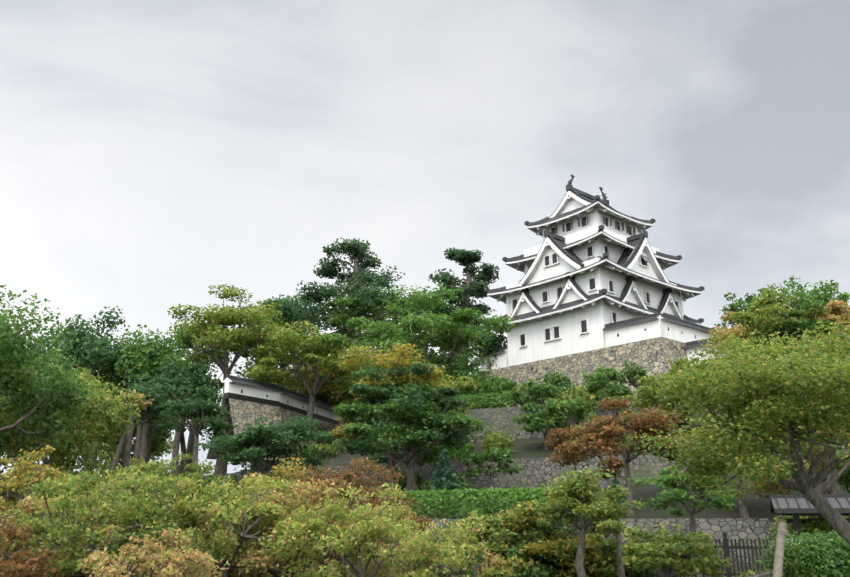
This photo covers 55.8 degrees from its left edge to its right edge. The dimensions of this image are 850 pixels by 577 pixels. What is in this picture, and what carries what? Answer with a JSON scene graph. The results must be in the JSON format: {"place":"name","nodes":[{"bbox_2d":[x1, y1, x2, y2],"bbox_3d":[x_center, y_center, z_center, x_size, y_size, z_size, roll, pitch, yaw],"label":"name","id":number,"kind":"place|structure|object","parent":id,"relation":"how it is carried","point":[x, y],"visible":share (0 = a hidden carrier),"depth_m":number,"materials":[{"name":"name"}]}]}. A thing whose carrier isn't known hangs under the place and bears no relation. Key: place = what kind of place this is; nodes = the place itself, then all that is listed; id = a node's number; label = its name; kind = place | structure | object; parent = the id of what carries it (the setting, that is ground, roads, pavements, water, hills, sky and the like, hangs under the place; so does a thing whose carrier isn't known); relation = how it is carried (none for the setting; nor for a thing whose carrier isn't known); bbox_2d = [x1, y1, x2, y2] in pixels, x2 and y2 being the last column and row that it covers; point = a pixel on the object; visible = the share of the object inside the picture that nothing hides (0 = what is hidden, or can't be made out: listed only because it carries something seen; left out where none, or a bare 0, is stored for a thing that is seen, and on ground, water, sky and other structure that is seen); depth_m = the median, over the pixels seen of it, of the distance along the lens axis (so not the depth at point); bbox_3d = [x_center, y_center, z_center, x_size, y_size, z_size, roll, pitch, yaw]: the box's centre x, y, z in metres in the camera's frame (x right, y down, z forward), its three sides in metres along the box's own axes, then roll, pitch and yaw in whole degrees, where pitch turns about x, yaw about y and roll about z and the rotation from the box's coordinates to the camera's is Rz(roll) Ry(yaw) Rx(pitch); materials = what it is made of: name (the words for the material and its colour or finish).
{"place":"outdoors","nodes":[
{"label":"outdoors","id":0,"kind":"place"},
{"bbox_2d":[0,0,849,476],"label":"sky","id":1,"kind":"structure","parent":0,"point":[154,154],"materials":[{"name":"grey"}]},
{"bbox_2d":[160,406,849,576],"bbox_3d":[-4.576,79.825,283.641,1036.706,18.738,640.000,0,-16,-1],"label":"ground","id":2,"kind":"structure","parent":0,"point":[532,447],"depth_m":35.21,"materials":[{"name":"green plant"}]},
{"bbox_2d":[0,439,71,510],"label":"cherry tree","id":3,"kind":"object","parent":2,"relation":"on","point":[20,474],"visible":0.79,"depth_m":25.63,"materials":[{"name":"yellow plant"}]},
{"bbox_2d":[0,505,80,576],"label":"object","id":4,"kind":"object","parent":2,"relation":"on","point":[3,543],"visible":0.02,"depth_m":16.94,"materials":[{"name":"green plant"}]},
{"bbox_2d":[0,497,88,576],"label":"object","id":5,"kind":"object","parent":2,"relation":"on","point":[25,564],"visible":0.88,"depth_m":14.94,"materials":[{"name":"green plant"}]},
{"bbox_2d":[0,285,91,472],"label":"tree","id":6,"kind":"object","parent":2,"relation":"on","point":[14,374],"visible":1,"depth_m":35.03,"materials":[{"name":"green plant"}]},
{"bbox_2d":[17,333,81,375],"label":"round tree","id":7,"kind":"object","parent":2,"relation":"on","point":[65,363],"visible":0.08,"depth_m":59.53,"materials":[{"name":"green plant"}]},
{"bbox_2d":[0,353,119,500],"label":"tree","id":8,"kind":"object","parent":2,"relation":"on","point":[94,407],"visible":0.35,"depth_m":39.41,"materials":[{"name":"green plant"}]},
{"bbox_2d":[0,367,140,515],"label":"tree","id":9,"kind":"object","parent":2,"relation":"on","point":[113,418],"visible":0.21,"depth_m":44.63,"materials":[{"name":"green plant"}]},
{"bbox_2d":[15,465,130,539],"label":"cherry tree","id":10,"kind":"object","parent":2,"relation":"on","point":[22,515],"visible":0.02,"depth_m":18.54,"materials":[{"name":"green plant"}]},
{"bbox_2d":[39,306,149,470],"bbox_3d":[-27.374,9.792,63.638,9.240,17.223,8.713,0,-16,-1],"label":"round tree","id":11,"kind":"object","parent":2,"relation":"on","point":[88,342],"visible":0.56,"depth_m":63.85,"materials":[{"name":"green plant"}]},
{"bbox_2d":[7,466,182,576],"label":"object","id":12,"kind":"object","parent":2,"relation":"on","point":[66,529],"visible":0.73,"depth_m":16.01,"materials":[{"name":"green plant"}]},
{"bbox_2d":[0,462,205,576],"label":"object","id":13,"kind":"object","parent":2,"relation":"on","point":[31,508],"visible":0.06,"depth_m":16.52,"materials":[{"name":"green plant"}]},
{"bbox_2d":[18,460,213,576],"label":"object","id":14,"kind":"object","parent":2,"relation":"on","point":[116,515],"visible":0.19,"depth_m":17.42,"materials":[{"name":"green plant"}]},
{"bbox_2d":[96,420,173,469],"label":"tree","id":15,"kind":"object","parent":2,"relation":"on","point":[161,449],"visible":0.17,"depth_m":77.03,"materials":[{"name":"green plant"}]},
{"bbox_2d":[116,389,153,481],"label":"maple tree","id":16,"kind":"object","parent":2,"relation":"on","point":[141,403],"visible":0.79,"depth_m":47.97,"materials":[{"name":"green plant"}]},
{"bbox_2d":[104,373,186,482],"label":"round tree","id":17,"kind":"object","parent":2,"relation":"on","point":[149,391],"visible":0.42,"depth_m":52.67,"materials":[{"name":"green plant"}]},
{"bbox_2d":[108,383,190,461],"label":"tree","id":18,"kind":"object","parent":2,"relation":"on","point":[133,435],"visible":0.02,"depth_m":74.82,"materials":[{"name":"green plant"}]},
{"bbox_2d":[103,330,197,465],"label":"round tree","id":19,"kind":"object","parent":2,"relation":"on","point":[144,439],"visible":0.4,"depth_m":63.13,"materials":[{"name":"green plant"}]},
{"bbox_2d":[41,450,269,576],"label":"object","id":20,"kind":"object","parent":2,"relation":"on","point":[163,488],"visible":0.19,"depth_m":17.95,"materials":[{"name":"green plant"}]},
{"bbox_2d":[94,324,217,464],"bbox_3d":[-22.112,10.477,64.426,9.633,14.470,12.086,15,-22,-40],"label":"tree","id":21,"kind":"object","parent":2,"relation":"on","point":[136,370],"visible":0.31,"depth_m":63.01,"materials":[{"name":"green plant"}]},
{"bbox_2d":[77,528,235,576],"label":"cherry tree","id":22,"kind":"object","parent":2,"relation":"on","point":[180,563],"visible":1,"depth_m":11.91,"materials":[{"name":"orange plant"}]},
{"bbox_2d":[119,447,220,504],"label":"cherry tree","id":23,"kind":"object","parent":2,"relation":"on","point":[198,473],"visible":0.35,"depth_m":30.99,"materials":[{"name":"green plant"}]},
{"bbox_2d":[150,360,221,476],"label":"round tree","id":24,"kind":"object","parent":2,"relation":"on","point":[191,377],"visible":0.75,"depth_m":58.92,"materials":[{"name":"green plant"}]},
{"bbox_2d":[164,392,222,473],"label":"tree","id":25,"kind":"object","parent":2,"relation":"on","point":[182,441],"visible":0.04,"depth_m":76.95,"materials":[{"name":"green plant"}]},
{"bbox_2d":[155,384,238,471],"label":"tree","id":26,"kind":"object","parent":2,"relation":"on","point":[205,413],"visible":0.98,"depth_m":49.05,"materials":[{"name":"green plant"}]},
{"bbox_2d":[162,318,231,473],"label":"round tree","id":27,"kind":"object","parent":2,"relation":"on","point":[186,341],"visible":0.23,"depth_m":72.58,"materials":[{"name":"green plant"}]},
{"bbox_2d":[114,465,322,576],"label":"cherry tree","id":28,"kind":"object","parent":2,"relation":"on","point":[268,509],"visible":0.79,"depth_m":17.99,"materials":[{"name":"green plant"}]},
{"bbox_2d":[152,284,285,473],"bbox_3d":[-16.549,7.117,63.845,11.614,15.972,11.678,0,-16,-1],"label":"maple tree","id":29,"kind":"object","parent":2,"relation":"on","point":[241,341],"visible":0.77,"depth_m":63.45,"materials":[{"name":"green plant"}]},
{"bbox_2d":[135,471,352,576],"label":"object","id":30,"kind":"object","parent":2,"relation":"on","point":[190,530],"visible":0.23,"depth_m":19.02,"materials":[{"name":"green plant"}]},
{"bbox_2d":[233,306,293,468],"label":"round tree","id":31,"kind":"object","parent":2,"relation":"on","point":[272,319],"visible":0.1,"depth_m":70.99,"materials":[{"name":"green plant"}]},
{"bbox_2d":[195,415,337,475],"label":"tree","id":32,"kind":"object","parent":2,"relation":"on","point":[252,444],"visible":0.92,"depth_m":42.99,"materials":[{"name":"green plant"}]},
{"bbox_2d":[206,375,340,464],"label":"terrace wall","id":33,"kind":"structure","parent":2,"relation":"on","point":[248,401],"depth_m":57.42,"materials":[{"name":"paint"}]},
{"bbox_2d":[234,434,332,504],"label":"cherry tree","id":34,"kind":"object","parent":2,"relation":"on","point":[283,471],"visible":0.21,"depth_m":28.20,"materials":[{"name":"green plant"}]},
{"bbox_2d":[261,291,325,383],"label":"round tree","id":35,"kind":"object","parent":2,"relation":"on","point":[296,301],"visible":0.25,"depth_m":73.56,"materials":[{"name":"green plant"}]},
{"bbox_2d":[190,451,423,576],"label":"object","id":36,"kind":"object","parent":2,"relation":"on","point":[254,563],"visible":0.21,"depth_m":18.59,"materials":[{"name":"green plant"}]},
{"bbox_2d":[243,321,372,445],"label":"maple tree","id":37,"kind":"object","parent":2,"relation":"on","point":[303,350],"visible":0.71,"depth_m":59.87,"materials":[{"name":"green plant"}]},
{"bbox_2d":[281,358,354,405],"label":"maple tree","id":38,"kind":"object","parent":2,"relation":"on","point":[334,401],"visible":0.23,"depth_m":69.61,"materials":[{"name":"green plant"}]},
{"bbox_2d":[268,237,404,403],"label":"pine","id":39,"kind":"object","parent":2,"relation":"on","point":[360,279],"visible":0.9,"depth_m":71.97,"materials":[{"name":"green plant"}]},
{"bbox_2d":[255,467,453,576],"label":"cherry tree","id":40,"kind":"object","parent":2,"relation":"on","point":[366,527],"visible":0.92,"depth_m":16.64,"materials":[{"name":"green plant"}]},
{"bbox_2d":[286,448,436,576],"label":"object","id":41,"kind":"object","parent":2,"relation":"on","point":[340,477],"visible":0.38,"depth_m":20.97,"materials":[{"name":"brown plant"}]},
{"bbox_2d":[317,290,411,377],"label":"maple tree","id":42,"kind":"object","parent":2,"relation":"on","point":[341,317],"visible":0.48,"depth_m":68.86,"materials":[{"name":"green plant"}]},
{"bbox_2d":[329,343,448,488],"bbox_3d":[-1.887,7.220,40.867,6.266,8.692,6.762,0,-16,-1],"label":"maple tree","id":43,"kind":"object","parent":2,"relation":"on","point":[391,362],"visible":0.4,"depth_m":40.84,"materials":[{"name":"green plant"}]},
{"bbox_2d":[376,288,427,327],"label":"round tree","id":44,"kind":"object","parent":2,"relation":"on","point":[412,310],"visible":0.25,"depth_m":78.45,"materials":[{"name":"green plant"}]},
{"bbox_2d":[340,361,473,490],"bbox_3d":[-0.868,7.424,39.211,6.715,7.590,7.322,0,-16,-1],"label":"maple tree","id":45,"kind":"object","parent":2,"relation":"on","point":[415,394],"visible":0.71,"depth_m":38.50,"materials":[{"name":"green plant"}]},
{"bbox_2d":[329,382,491,513],"bbox_3d":[-0.785,7.934,39.103,8.359,6.794,6.454,8,-18,-26],"label":"maple tree","id":46,"kind":"object","parent":2,"relation":"on","point":[360,413],"visible":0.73,"depth_m":37.99,"materials":[{"name":"green plant"}]},
{"bbox_2d":[319,283,515,382],"bbox_3d":[-0.604,5.538,57.349,11.430,11.711,14.324,12,-21,-36],"label":"maple tree","id":47,"kind":"object","parent":2,"relation":"on","point":[451,337],"visible":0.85,"depth_m":56.64,"materials":[{"name":"green plant"}]},
{"bbox_2d":[379,502,489,576],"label":"cherry tree","id":48,"kind":"object","parent":2,"relation":"on","point":[420,550],"visible":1,"depth_m":14.45,"materials":[{"name":"green plant"}]},
{"bbox_2d":[404,362,481,427],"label":"maple tree","id":49,"kind":"object","parent":2,"relation":"on","point":[467,385],"visible":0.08,"depth_m":46.58,"materials":[{"name":"green plant"}]},
{"bbox_2d":[429,448,460,518],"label":"cone tree","id":50,"kind":"object","parent":2,"relation":"on","point":[444,474],"visible":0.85,"depth_m":35.58,"materials":[{"name":"green plant"}]},
{"bbox_2d":[422,291,484,354],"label":"round tree","id":51,"kind":"object","parent":2,"relation":"on","point":[446,310],"visible":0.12,"depth_m":82.86,"materials":[{"name":"green plant"}]},
{"bbox_2d":[428,247,499,364],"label":"pine","id":52,"kind":"object","parent":2,"relation":"on","point":[481,281],"visible":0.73,"depth_m":81.95,"materials":[{"name":"green plant"}]},
{"bbox_2d":[452,368,489,408],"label":"round tree","id":53,"kind":"object","parent":2,"relation":"on","point":[479,378],"visible":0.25,"depth_m":67.65,"materials":[{"name":"green plant"}]},
{"bbox_2d":[428,535,516,576],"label":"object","id":54,"kind":"object","parent":2,"relation":"on","point":[490,572],"visible":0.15,"depth_m":26.17,"materials":[{"name":"green plant"}]},
{"bbox_2d":[440,531,505,576],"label":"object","id":55,"kind":"object","parent":2,"relation":"on","point":[498,561],"visible":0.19,"depth_m":27.56,"materials":[{"name":"green plant"}]},
{"bbox_2d":[440,510,516,576],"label":"maple tree","id":56,"kind":"object","parent":2,"relation":"on","point":[493,529],"visible":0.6,"depth_m":24.33,"materials":[{"name":"green plant"}]},
{"bbox_2d":[465,326,507,372],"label":"round tree","id":57,"kind":"object","parent":2,"relation":"on","point":[492,345],"visible":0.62,"depth_m":72.21,"materials":[{"name":"green plant"}]},
{"bbox_2d":[457,445,524,488],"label":"maple tree","id":58,"kind":"object","parent":2,"relation":"on","point":[478,459],"visible":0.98,"depth_m":38.66,"materials":[{"name":"green plant"}]},
{"bbox_2d":[478,374,510,406],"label":"round tree","id":59,"kind":"object","parent":2,"relation":"on","point":[490,384],"visible":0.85,"depth_m":55.22,"materials":[{"name":"green plant"}]},
{"bbox_2d":[481,429,516,455],"bbox_3d":[4.236,8.960,46.021,2.093,1.648,2.146,0,-16,-1],"label":"shrub","id":60,"kind":"object","parent":2,"relation":"on","point":[494,440],"visible":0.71,"depth_m":45.62,"materials":[{"name":"green plant"}]},
{"bbox_2d":[199,399,848,576],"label":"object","id":61,"kind":"structure","parent":2,"relation":"on","point":[536,472],"depth_m":40.50,"materials":[{"name":"stone"}]},
{"bbox_2d":[406,442,476,461],"bbox_3d":[0.858,9.216,44.631,3.939,1.361,1.609,-7,-18,23],"label":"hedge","id":62,"kind":"object","parent":61,"relation":"on","point":[463,452],"visible":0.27,"depth_m":44.01,"materials":[{"name":"green plant"}]},
{"bbox_2d":[386,485,548,518],"bbox_3d":[1.424,8.899,32.939,7.603,1.550,1.696,-8,-18,25],"label":"hedge","id":63,"kind":"object","parent":61,"relation":"on","point":[460,498],"visible":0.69,"depth_m":32.34,"materials":[{"name":"green plant"}]},
{"bbox_2d":[462,390,518,408],"bbox_3d":[4.454,7.781,54.764,3.966,1.480,1.693,-8,-18,25],"label":"hedge","id":64,"kind":"object","parent":61,"relation":"on","point":[482,400],"visible":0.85,"depth_m":54.21,"materials":[{"name":"green plant"}]},
{"bbox_2d":[506,380,541,405],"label":"round tree","id":65,"kind":"object","parent":2,"relation":"on","point":[516,390],"visible":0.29,"depth_m":53.93,"materials":[{"name":"green plant"}]},
{"bbox_2d":[519,374,562,440],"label":"round tree","id":66,"kind":"object","parent":2,"relation":"on","point":[543,389],"visible":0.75,"depth_m":51.00,"materials":[{"name":"green plant"}]},
{"bbox_2d":[509,404,575,449],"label":"maple tree","id":67,"kind":"object","parent":2,"relation":"on","point":[531,419],"visible":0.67,"depth_m":46.32,"materials":[{"name":"green plant"}]},
{"bbox_2d":[479,495,608,576],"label":"maple tree","id":68,"kind":"object","parent":2,"relation":"on","point":[540,570],"visible":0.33,"depth_m":28.75,"materials":[{"name":"green plant"}]},
{"bbox_2d":[481,516,615,576],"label":"maple tree","id":69,"kind":"object","parent":2,"relation":"on","point":[497,547],"visible":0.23,"depth_m":29.02,"materials":[{"name":"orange plant"}]},
{"bbox_2d":[543,369,571,401],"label":"round tree","id":70,"kind":"object","parent":2,"relation":"on","point":[554,381],"visible":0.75,"depth_m":56.14,"materials":[{"name":"green plant"}]},
{"bbox_2d":[488,496,628,576],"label":"maple tree","id":71,"kind":"object","parent":2,"relation":"on","point":[538,548],"visible":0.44,"depth_m":28.40,"materials":[{"name":"green plant"}]},
{"bbox_2d":[540,394,596,450],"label":"round tree","id":72,"kind":"object","parent":2,"relation":"on","point":[575,409],"visible":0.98,"depth_m":45.48,"materials":[{"name":"green plant"}]},
{"bbox_2d":[554,383,598,426],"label":"round tree","id":73,"kind":"object","parent":2,"relation":"on","point":[579,390],"visible":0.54,"depth_m":50.47,"materials":[{"name":"green plant"}]},
{"bbox_2d":[533,466,641,576],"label":"maple tree","id":74,"kind":"object","parent":2,"relation":"on","point":[580,488],"visible":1,"depth_m":25.76,"materials":[{"name":"green plant"}]},
{"bbox_2d":[579,363,625,398],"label":"round tree","id":75,"kind":"object","parent":2,"relation":"on","point":[610,374],"visible":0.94,"depth_m":54.47,"materials":[{"name":"green plant"}]},
{"bbox_2d":[555,518,667,576],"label":"maple tree","id":76,"kind":"object","parent":2,"relation":"on","point":[606,546],"visible":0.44,"depth_m":28.39,"materials":[{"name":"green plant"}]},
{"bbox_2d":[595,381,633,414],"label":"round tree","id":77,"kind":"object","parent":2,"relation":"on","point":[614,390],"visible":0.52,"depth_m":50.16,"materials":[{"name":"green plant"}]},
{"bbox_2d":[604,479,630,576],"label":"cone tree","id":78,"kind":"object","parent":2,"relation":"on","point":[620,565],"visible":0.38,"depth_m":27.59,"materials":[{"name":"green plant"}]},
{"bbox_2d":[544,396,697,516],"bbox_3d":[8.546,7.294,34.326,6.759,5.253,5.748,0,-16,-1],"label":"maple tree","id":79,"kind":"object","parent":2,"relation":"on","point":[602,433],"visible":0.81,"depth_m":33.66,"materials":[{"name":"red plant"}]},
{"bbox_2d":[619,360,648,392],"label":"round tree","id":80,"kind":"object","parent":2,"relation":"on","point":[631,374],"visible":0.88,"depth_m":54.28,"materials":[{"name":"green plant"}]},
{"bbox_2d":[468,337,813,409],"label":"stone base wall","id":81,"kind":"structure","parent":2,"relation":"on","point":[653,355],"depth_m":62.60,"materials":[{"name":"grey stone"}]},
{"bbox_2d":[484,174,704,366],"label":"castle keep","id":82,"kind":"structure","parent":81,"relation":"on","point":[591,266],"depth_m":68.94,"materials":[{"name":"white paint"}]},
{"bbox_2d":[618,373,703,429],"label":"maple tree","id":83,"kind":"object","parent":2,"relation":"on","point":[648,393],"visible":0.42,"depth_m":44.96,"materials":[{"name":"green plant"}]},
{"bbox_2d":[620,521,730,576],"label":"bush","id":84,"kind":"object","parent":2,"relation":"on","point":[661,552],"visible":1,"depth_m":17.44,"materials":[{"name":"green plant"}]},
{"bbox_2d":[627,462,739,576],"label":"maple tree","id":85,"kind":"object","parent":2,"relation":"on","point":[682,496],"visible":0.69,"depth_m":23.51,"materials":[{"name":"green plant"}]},
{"bbox_2d":[654,358,735,448],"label":"maple tree","id":86,"kind":"object","parent":2,"relation":"on","point":[673,397],"visible":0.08,"depth_m":43.17,"materials":[{"name":"green plant"}]},
{"bbox_2d":[712,291,755,329],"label":"round tree","id":87,"kind":"object","parent":2,"relation":"on","point":[736,305],"visible":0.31,"depth_m":66.43,"materials":[{"name":"green plant"}]},
{"bbox_2d":[678,428,789,517],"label":"maple tree","id":88,"kind":"object","parent":2,"relation":"on","point":[742,508],"visible":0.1,"depth_m":30.42,"materials":[{"name":"green plant"}]},
{"bbox_2d":[700,311,769,353],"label":"maple tree","id":89,"kind":"object","parent":2,"relation":"on","point":[738,330],"visible":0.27,"depth_m":56.16,"materials":[{"name":"orange plant"}]},
{"bbox_2d":[720,285,828,365],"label":"maple tree","id":90,"kind":"object","parent":2,"relation":"on","point":[771,312],"visible":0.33,"depth_m":51.16,"materials":[{"name":"green plant"}]},
{"bbox_2d":[772,522,788,576],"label":"wooden post","id":91,"kind":"object","parent":2,"relation":"on","point":[782,531],"visible":1,"depth_m":13.81,"materials":[{"name":"brown wood"}]},
{"bbox_2d":[719,402,849,499],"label":"maple tree","id":92,"kind":"object","parent":2,"relation":"on","point":[829,484],"visible":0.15,"depth_m":29.30,"materials":[{"name":"green plant"}]},
{"bbox_2d":[748,276,833,318],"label":"round tree","id":93,"kind":"object","parent":2,"relation":"on","point":[793,305],"visible":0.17,"depth_m":62.85,"materials":[{"name":"green plant"}]},
{"bbox_2d":[747,300,842,354],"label":"maple tree","id":94,"kind":"object","parent":2,"relation":"on","point":[793,325],"visible":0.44,"depth_m":50.99,"materials":[{"name":"green plant"}]},
{"bbox_2d":[752,528,849,576],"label":"shrub","id":95,"kind":"object","parent":2,"relation":"on","point":[792,550],"visible":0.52,"depth_m":21.36,"materials":[{"name":"green plant"}]},
{"bbox_2d":[766,396,849,516],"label":"maple tree","id":96,"kind":"object","parent":2,"relation":"on","point":[833,488],"depth_m":29.38,"materials":[{"name":"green plant"}]},
{"bbox_2d":[768,515,848,539],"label":"shrub","id":97,"kind":"object","parent":2,"relation":"on","point":[813,526],"visible":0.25,"depth_m":25.22,"materials":[{"name":"green plant"}]},
{"bbox_2d":[794,279,849,318],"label":"round tree","id":98,"kind":"object","parent":2,"relation":"on","point":[840,296],"visible":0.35,"depth_m":60.15,"materials":[{"name":"green plant"}]},
{"bbox_2d":[798,299,849,344],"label":"maple tree","id":99,"kind":"object","parent":2,"relation":"on","point":[835,309],"visible":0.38,"depth_m":52.11,"materials":[{"name":"orange plant"}]},
{"bbox_2d":[480,313,739,370],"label":"castle wall","id":100,"kind":"structure","parent":0,"point":[656,325],"depth_m":61.58,"materials":[{"name":"white paint"}]},
{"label":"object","id":101,"kind":"structure","parent":0,"visible":0},
{"bbox_2d":[626,320,849,545],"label":"tree","id":102,"kind":"object","parent":101,"relation":"on","point":[778,393],"visible":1,"depth_m":15.34,"materials":[{"name":"green plant"}]},
{"bbox_2d":[655,494,849,576],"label":"gate and fence","id":103,"kind":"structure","parent":101,"relation":"on","point":[796,507],"depth_m":24.83,"materials":[{"name":"grey wood"}]},
{"bbox_2d":[791,530,849,576],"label":"shrub","id":104,"kind":"object","parent":101,"relation":"on","point":[842,546],"visible":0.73,"depth_m":20.67,"materials":[{"name":"green plant"}]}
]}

